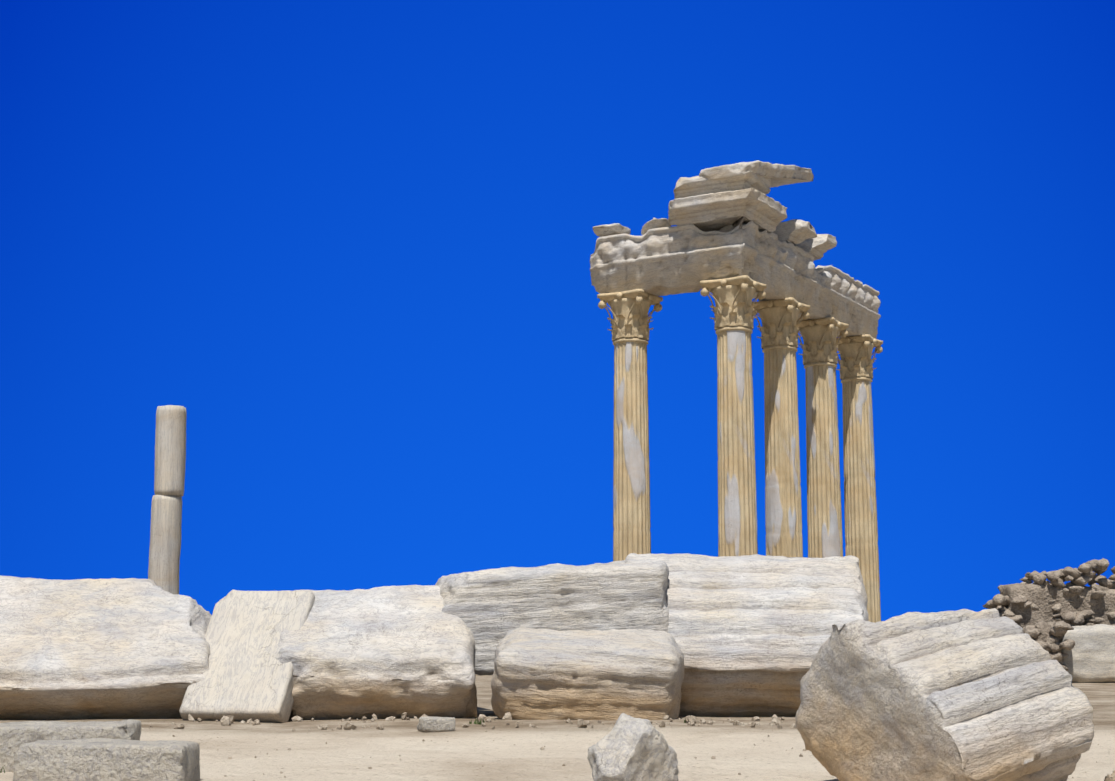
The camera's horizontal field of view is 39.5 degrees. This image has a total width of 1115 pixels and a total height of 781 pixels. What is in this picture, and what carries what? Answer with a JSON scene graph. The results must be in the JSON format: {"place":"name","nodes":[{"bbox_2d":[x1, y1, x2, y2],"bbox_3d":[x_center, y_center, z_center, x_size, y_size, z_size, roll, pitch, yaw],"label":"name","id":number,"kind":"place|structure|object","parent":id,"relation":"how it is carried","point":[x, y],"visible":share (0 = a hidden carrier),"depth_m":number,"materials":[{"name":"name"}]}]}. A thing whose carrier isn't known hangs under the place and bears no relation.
{"place":"outdoors","nodes":[
{"label":"outdoors","id":0,"kind":"place"},
{"bbox_2d":[148,405,186,594],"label":"column","id":1,"kind":"structure","parent":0,"point":[166,507],"depth_m":24.07,"materials":[{"name":"stone"}]},
{"bbox_2d":[0,717,696,772],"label":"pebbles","id":2,"kind":"object","parent":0,"point":[477,721],"visible":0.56,"depth_m":14.74,"materials":[{"name":"grey stone"}]},
{"bbox_2d":[0,674,1114,780],"bbox_3d":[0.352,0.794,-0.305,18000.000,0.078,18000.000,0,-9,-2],"label":"ground","id":3,"kind":"structure","parent":0,"point":[462,754],"depth_m":11.83,"materials":[{"name":"beige sand"}]},
{"bbox_2d":[0,719,141,771],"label":"block","id":4,"kind":"object","parent":3,"relation":"on","point":[14,736],"depth_m":9.69,"materials":[{"name":"stone"}]},
{"bbox_2d":[0,575,211,719],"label":"fallen block","id":5,"kind":"object","parent":3,"relation":"on","point":[100,648],"depth_m":15.90,"materials":[{"name":"stone"}]},
{"bbox_2d":[13,738,199,780],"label":"block","id":6,"kind":"object","parent":3,"relation":"on","point":[95,759],"depth_m":8.76,"materials":[{"name":"stone"}]},
{"bbox_2d":[179,590,314,722],"bbox_3d":[-3.158,2.749,16.022,1.073,1.580,0.354,-2,-47,10],"label":"fallen slab","id":7,"kind":"object","parent":3,"relation":"on","point":[247,675],"depth_m":15.81,"materials":[{"name":"stone"}]},
{"bbox_2d":[272,585,476,719],"bbox_3d":[-1.918,2.835,16.413,2.144,1.045,1.516,1,35,-5],"label":"fallen block","id":8,"kind":"object","parent":3,"relation":"on","point":[383,652],"depth_m":15.85,"materials":[{"name":"stone"}]},
{"bbox_2d":[417,716,454,731],"bbox_3d":[-1.101,3.025,14.087,0.322,0.136,0.224,3,-9,-17],"label":"stone","id":9,"kind":"object","parent":3,"relation":"on","point":[435,724],"visible":0.98,"depth_m":13.99,"materials":[{"name":"stone"}]},
{"bbox_2d":[171,712,795,730],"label":"pebbles","id":10,"kind":"object","parent":3,"relation":"on","point":[581,723],"visible":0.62,"depth_m":14.83,"materials":[{"name":"grey stone"}]},
{"bbox_2d":[435,560,669,675],"bbox_3d":[-0.065,2.483,16.943,2.625,1.186,1.444,-3,-7,2],"label":"fallen block","id":11,"kind":"object","parent":3,"relation":"on","point":[490,608],"depth_m":16.29,"materials":[{"name":"stone"}]},
{"bbox_2d":[12,719,1109,780],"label":"pebbles","id":12,"kind":"object","parent":3,"relation":"on","point":[712,757],"visible":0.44,"depth_m":11.51,"materials":[{"name":"stone"}]},
{"bbox_2d":[491,627,684,719],"bbox_3d":[0.308,2.993,15.870,1.952,1.078,1.074,3,7,5],"label":"fallen block","id":13,"kind":"object","parent":3,"relation":"on","point":[552,674],"depth_m":15.40,"materials":[{"name":"stone"}]},
{"bbox_2d":[597,289,662,560],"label":"temple column","id":14,"kind":"structure","parent":3,"relation":"on","point":[629,322],"depth_m":36.22,"materials":[{"name":"stone"}]},
{"bbox_2d":[587,713,678,780],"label":"boulder","id":15,"kind":"object","parent":3,"relation":"on","point":[628,748],"visible":1,"depth_m":7.81,"materials":[{"name":"stone"}]},
{"bbox_2d":[699,275,766,556],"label":"temple column","id":16,"kind":"structure","parent":3,"relation":"on","point":[733,309],"depth_m":34.87,"materials":[{"name":"stone"}]},
{"bbox_2d":[625,553,868,716],"bbox_3d":[2.016,2.765,16.975,2.706,1.496,1.840,-1,31,6],"label":"fallen block","id":17,"kind":"object","parent":3,"relation":"on","point":[751,634],"depth_m":16.33,"materials":[{"name":"stone"}]},
{"bbox_2d":[752,297,809,556],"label":"temple column","id":18,"kind":"structure","parent":3,"relation":"on","point":[779,328],"depth_m":37.14,"materials":[{"name":"stone"}]},
{"bbox_2d":[796,317,848,557],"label":"temple column","id":19,"kind":"structure","parent":3,"relation":"on","point":[819,346],"depth_m":39.42,"materials":[{"name":"stone"}]},
{"bbox_2d":[836,334,882,622],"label":"temple column","id":20,"kind":"structure","parent":3,"relation":"on","point":[856,361],"depth_m":41.64,"materials":[{"name":"stone"}]},
{"bbox_2d":[590,216,880,338],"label":"entablature","id":21,"kind":"structure","parent":20,"relation":"on","point":[674,260],"depth_m":36.57,"materials":[{"name":"beige stone"}]},
{"bbox_2d":[593,223,630,236],"bbox_3d":[1.344,-3.749,37.424,0.750,0.356,0.963,-5,-10,27],"label":"stone fragment","id":22,"kind":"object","parent":21,"relation":"on","point":[608,230],"depth_m":37.14,"materials":[{"name":"stone"}]},
{"bbox_2d":[641,218,670,234],"bbox_3d":[2.326,-3.841,36.811,0.754,0.328,0.968,-6,-11,32],"label":"stone fragment","id":23,"kind":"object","parent":21,"relation":"on","point":[653,223],"depth_m":36.50,"materials":[{"name":"stone"}]},
{"bbox_2d":[668,188,786,232],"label":"stone block","id":24,"kind":"structure","parent":21,"relation":"on","point":[715,211],"depth_m":35.53,"materials":[{"name":"beige stone"}]},
{"bbox_2d":[673,171,770,198],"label":"stone slab","id":25,"kind":"structure","parent":24,"relation":"on","point":[692,186],"depth_m":35.50,"materials":[{"name":"beige stone"}]},
{"bbox_2d":[699,160,813,187],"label":"stone slab","id":26,"kind":"structure","parent":25,"relation":"on","point":[778,174],"depth_m":35.50,"materials":[{"name":"beige stone"}]},
{"bbox_2d":[773,219,816,244],"bbox_3d":[5.556,-3.758,38.043,1.485,0.577,1.054,-6,-11,33],"label":"stone fragment","id":27,"kind":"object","parent":21,"relation":"on","point":[795,231],"depth_m":37.53,"materials":[{"name":"stone"}]},
{"bbox_2d":[794,234,836,259],"bbox_3d":[6.206,-3.590,39.097,1.516,0.560,0.955,-5,-10,28],"label":"stone fragment","id":28,"kind":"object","parent":21,"relation":"on","point":[818,246],"depth_m":38.70,"materials":[{"name":"stone"}]},
{"bbox_2d":[795,608,1093,780],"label":"drum","id":29,"kind":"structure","parent":3,"relation":"on","point":[971,695],"depth_m":8.29,"materials":[{"name":"stone"}]},
{"bbox_2d":[983,558,1114,625],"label":"rubble stones","id":30,"kind":"object","parent":3,"relation":"on","point":[1081,575],"visible":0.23,"depth_m":29.98,"materials":[{"name":"grey stone"}]},
{"bbox_2d":[1104,770,1114,780],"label":"rocks","id":31,"kind":"object","parent":3,"relation":"on","point":[1108,777],"visible":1,"depth_m":6.35,"materials":[{"name":"beige stone"}]},
{"bbox_2d":[0,0,1114,620],"label":"sky","id":32,"kind":"structure","parent":0,"point":[354,241],"materials":[{"name":"blue"}]},
{"bbox_2d":[1023,621,1074,670],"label":"rubble pier","id":33,"kind":"structure","parent":0,"point":[1052,645],"depth_m":28.18,"materials":[{"name":"beige stone"}]},
{"bbox_2d":[1000,583,1114,627],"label":"rubble wall","id":34,"kind":"structure","parent":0,"point":[1040,596],"depth_m":30.00,"materials":[{"name":"grey stone"}]},
{"bbox_2d":[1060,624,1114,682],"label":"block wall","id":35,"kind":"structure","parent":0,"point":[1090,658],"depth_m":28.40,"materials":[{"name":"stone"}]}
]}

